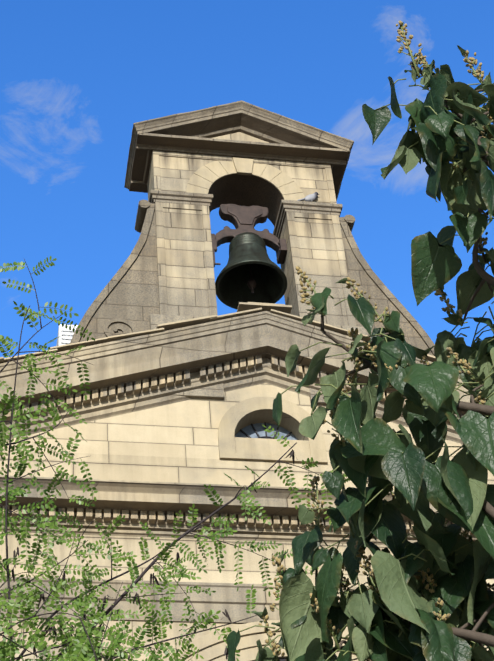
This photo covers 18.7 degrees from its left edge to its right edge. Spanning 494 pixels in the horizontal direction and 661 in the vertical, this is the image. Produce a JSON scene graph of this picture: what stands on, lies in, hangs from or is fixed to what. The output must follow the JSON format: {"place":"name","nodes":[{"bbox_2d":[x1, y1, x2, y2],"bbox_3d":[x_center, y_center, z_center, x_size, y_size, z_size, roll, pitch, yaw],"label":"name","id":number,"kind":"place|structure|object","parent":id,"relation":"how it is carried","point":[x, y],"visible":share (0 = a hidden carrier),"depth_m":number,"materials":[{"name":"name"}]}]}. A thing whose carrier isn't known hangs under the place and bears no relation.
{"place":"outdoors","nodes":[
{"label":"outdoors","id":0,"kind":"place"},
{"bbox_2d":[0,256,349,660],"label":"robinia tree","id":1,"kind":"object","parent":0,"point":[83,644],"visible":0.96,"depth_m":9.22,"materials":[{"name":"green plant"}]},
{"bbox_2d":[155,208,209,316],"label":"pillar","id":2,"kind":"structure","parent":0,"point":[186,282],"depth_m":23.94,"materials":[{"name":"beige stone"}]},
{"bbox_2d":[149,190,212,212],"bbox_3d":[-1.146,-1.913,25.188,1.050,0.230,0.910,3,-42,-10],"label":"pillar capital","id":3,"kind":"object","parent":2,"relation":"on","point":[201,199],"visible":0.42,"depth_m":24.87,"materials":[{"name":"beige stone"}]},
{"bbox_2d":[147,132,329,207],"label":"wall","id":4,"kind":"structure","parent":3,"relation":"on","point":[176,173],"depth_m":25.60,"materials":[{"name":"beige stone"}]},
{"bbox_2d":[130,133,348,198],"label":"cornice","id":5,"kind":"structure","parent":4,"relation":"on","point":[243,149],"depth_m":25.80,"materials":[{"name":"beige stone"}]},
{"bbox_2d":[232,157,253,174],"bbox_3d":[-0.059,-2.803,25.694,0.367,0.367,0.060,3,-42,-10],"label":"keystone","id":6,"kind":"object","parent":4,"relation":"in","point":[243,166],"visible":0.96,"depth_m":25.67,"materials":[{"name":"beige stone"}]},
{"bbox_2d":[153,150,336,203],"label":"molding","id":7,"kind":"structure","parent":4,"relation":"attached to","point":[157,179],"depth_m":25.70,"materials":[{"name":"beige stone"}]},
{"bbox_2d":[186,160,304,200],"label":"arch voussoirs","id":8,"kind":"object","parent":4,"relation":"attached to","point":[202,179],"visible":0.83,"depth_m":25.54,"materials":[{"name":"beige stone"}]},
{"bbox_2d":[208,174,283,226],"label":"arch intrados","id":9,"kind":"object","parent":4,"relation":"attached to","point":[244,190],"visible":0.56,"depth_m":25.80,"materials":[{"name":"brown stone"}]},
{"bbox_2d":[155,202,217,315],"bbox_3d":[-0.985,-1.138,24.008,0.900,2.550,0.038,3,-42,-10],"label":"pilaster border","id":10,"kind":"object","parent":2,"relation":"attached to","point":[161,263],"visible":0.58,"depth_m":24.06,"materials":[{"name":"beige stone"}]},
{"bbox_2d":[149,314,223,399],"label":"stone block","id":11,"kind":"structure","parent":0,"point":[214,392],"depth_m":22.23,"materials":[{"name":"beige stone"}]},
{"bbox_2d":[124,100,353,201],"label":"pediment","id":12,"kind":"structure","parent":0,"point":[244,117],"depth_m":26.12,"materials":[{"name":"beige stone"}]},
{"bbox_2d":[0,383,493,660],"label":"wall","id":13,"kind":"structure","parent":0,"point":[177,442],"depth_m":21.16,"materials":[{"name":"beige stone"}]},
{"bbox_2d":[0,577,367,623],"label":"stone band","id":14,"kind":"object","parent":13,"relation":"attached to","point":[230,599],"depth_m":19.73,"materials":[{"name":"beige stone"}]},
{"bbox_2d":[0,475,476,544],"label":"cornice","id":15,"kind":"structure","parent":13,"relation":"attached to","point":[139,496],"depth_m":20.40,"materials":[{"name":"beige stone"}]},
{"bbox_2d":[0,311,478,443],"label":"raking cornice","id":16,"kind":"structure","parent":13,"relation":"attached to","point":[265,335],"depth_m":22.16,"materials":[{"name":"beige stone"}]},
{"bbox_2d":[0,302,436,363],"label":"church roof slabs","id":17,"kind":"structure","parent":16,"relation":"on","point":[244,308],"depth_m":22.52,"materials":[{"name":"beige stone"}]},
{"bbox_2d":[162,620,371,660],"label":"arch","id":18,"kind":"structure","parent":13,"relation":"attached to","point":[210,646],"depth_m":19.41,"materials":[{"name":"beige stone"}]},
{"bbox_2d":[0,0,493,357],"label":"sky","id":19,"kind":"structure","parent":0,"point":[76,76],"materials":[{"name":"blue"}]},
{"bbox_2d":[215,204,278,252],"bbox_3d":[-0.025,-1.687,25.241,1.290,1.080,0.170,3,-42,-10],"label":"bell yoke","id":20,"kind":"object","parent":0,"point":[226,234],"visible":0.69,"depth_m":25.14,"materials":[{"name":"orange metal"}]},
{"bbox_2d":[227,206,261,224],"bbox_3d":[-0.042,-1.870,25.402,0.600,0.410,0.210,3,-42,-10],"label":"bell headstock","id":21,"kind":"object","parent":20,"relation":"attached to","point":[245,215],"visible":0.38,"depth_m":25.35,"materials":[{"name":"brown metal"}]},
{"bbox_2d":[215,232,286,308],"bbox_3d":[0.030,-1.108,24.731,1.183,1.056,1.183,3,-42,-10],"label":"bell","id":22,"kind":"object","parent":20,"relation":"hanging from","point":[232,288],"visible":0.94,"depth_m":24.70,"materials":[{"name":"brown metal"}]},
{"bbox_2d":[247,264,255,292],"bbox_3d":[0.052,-1.033,24.641,0.150,1.120,0.150,3,-42,-10],"label":"bell clapper","id":23,"kind":"object","parent":22,"relation":"hanging from","point":[251,283],"visible":0.79,"depth_m":24.35,"materials":[{"name":"black metal"}]},
{"bbox_2d":[297,192,318,201],"bbox_3d":[1.036,-2.256,25.408,0.402,0.261,0.086,3,-42,-10],"label":"pigeon","id":24,"kind":"object","parent":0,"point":[311,197],"visible":0.98,"depth_m":25.36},
{"bbox_2d":[279,215,347,325],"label":"pillar","id":25,"kind":"structure","parent":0,"point":[318,256],"depth_m":24.50,"materials":[{"name":"beige stone"}]},
{"bbox_2d":[211,234,286,263],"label":"bell bearings","id":26,"kind":"object","parent":25,"relation":"attached to","point":[281,253],"visible":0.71,"depth_m":24.94,"materials":[{"name":"orange metal"}]},
{"bbox_2d":[273,200,342,238],"bbox_3d":[1.027,-1.784,25.570,1.050,0.230,0.910,3,-42,-10],"label":"pillar capital","id":27,"kind":"object","parent":25,"relation":"on","point":[309,207],"visible":0.4,"depth_m":25.27,"materials":[{"name":"beige stone"}]},
{"bbox_2d":[286,212,355,325],"bbox_3d":[1.188,-1.009,24.390,0.900,2.550,0.038,3,-42,-10],"label":"pilaster border","id":28,"kind":"object","parent":25,"relation":"attached to","point":[291,216],"visible":0.77,"depth_m":24.60,"materials":[{"name":"beige stone"}]},
{"bbox_2d":[310,325,367,404],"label":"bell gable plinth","id":29,"kind":"structure","parent":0,"point":[361,330],"depth_m":23.49,"materials":[{"name":"beige stone"}]},
{"bbox_2d":[227,21,493,660],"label":"paulownia tree","id":30,"kind":"object","parent":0,"point":[428,595],"visible":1,"depth_m":7.15,"materials":[{"name":"green plant"}]},
{"bbox_3d":[-0.863,6.173,27.240,19.000,3.711,13.650,3,-42,-10],"label":"church","id":31,"kind":"object","parent":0,"visible":0},
{"bbox_2d":[56,324,77,345],"bbox_3d":[-2.915,0.643,25.556,0.642,1.200,0.930,3,-42,-10],"label":"roof vent box","id":32,"kind":"object","parent":31,"relation":"on","point":[65,334],"visible":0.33,"depth_m":25.43,"materials":[{"name":"white paint"}]},
{"bbox_2d":[79,209,159,341],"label":"volute buttress","id":33,"kind":"structure","parent":31,"relation":"on","point":[133,297],"depth_m":23.28,"materials":[{"name":"beige stone"}]},
{"bbox_2d":[70,203,154,343],"bbox_3d":[-2.124,-0.591,23.275,1.520,4.113,0.045,3,-42,-10],"label":"volute coping","id":34,"kind":"object","parent":33,"relation":"attached to","point":[110,286],"visible":0.65,"depth_m":23.50,"materials":[{"name":"beige stone"}]},
{"bbox_2d":[103,200,149,336],"bbox_3d":[-1.922,-0.830,23.869,0.785,3.070,0.580,3,-42,-10],"label":"scroll ornament","id":35,"kind":"object","parent":33,"relation":"attached to","point":[143,205],"visible":0.79,"depth_m":24.61,"materials":[{"name":"beige stone"}]},
{"bbox_2d":[212,238,220,266],"bbox_3d":[-0.537,-1.254,24.296,0.192,0.601,0.080,3,-42,-10],"label":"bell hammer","id":36,"kind":"object","parent":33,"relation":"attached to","point":[214,246],"visible":0.71,"depth_m":24.32,"materials":[{"name":"grey metal"}]},
{"bbox_2d":[0,355,463,422],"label":"dentils","id":37,"kind":"object","parent":31,"relation":"attached to","point":[275,362],"visible":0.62,"depth_m":22.04,"materials":[{"name":"stone"}]},
{"bbox_2d":[0,505,473,534],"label":"dentils","id":38,"kind":"object","parent":31,"relation":"attached to","point":[275,521],"visible":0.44,"depth_m":20.42,"materials":[{"name":"stone"}]},
{"bbox_2d":[240,422,291,438],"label":"window muntins","id":39,"kind":"object","parent":31,"relation":"attached to","point":[256,432],"visible":0.33,"depth_m":22.26,"materials":[{"name":"grey metal"}]},
{"bbox_2d":[218,397,327,463],"bbox_3d":[0.345,1.433,21.967,1.580,1.180,0.055,3,-42,-10],"label":"window surround","id":40,"kind":"object","parent":31,"relation":"attached to","point":[231,446],"visible":0.92,"depth_m":21.77,"materials":[{"name":"stone"}]},
{"bbox_2d":[235,423,297,439],"bbox_3d":[0.284,1.586,22.263,1.140,0.570,0.020,3,-42,-10],"label":"church lunette glass","id":41,"kind":"object","parent":40,"relation":"in","point":[259,428],"depth_m":22.32,"materials":[{"name":"blue glass"}]},
{"bbox_2d":[340,225,432,355],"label":"volute buttress","id":42,"kind":"structure","parent":31,"relation":"on","point":[357,273],"depth_m":24.21,"materials":[{"name":"beige stone"}]},
{"bbox_2d":[344,215,411,344],"bbox_3d":[2.075,-0.593,24.571,0.785,3.070,0.580,3,-42,-10],"label":"scroll ornament","id":43,"kind":"object","parent":42,"relation":"attached to","point":[349,220],"visible":0.08,"depth_m":25.24,"materials":[{"name":"beige stone"}]},
{"bbox_2d":[339,217,434,355],"bbox_3d":[2.438,-0.320,24.077,1.520,4.113,0.045,3,-42,-10],"label":"volute coping","id":44,"kind":"object","parent":42,"relation":"attached to","point":[397,304],"visible":0.71,"depth_m":24.33,"materials":[{"name":"beige stone"}]}
]}

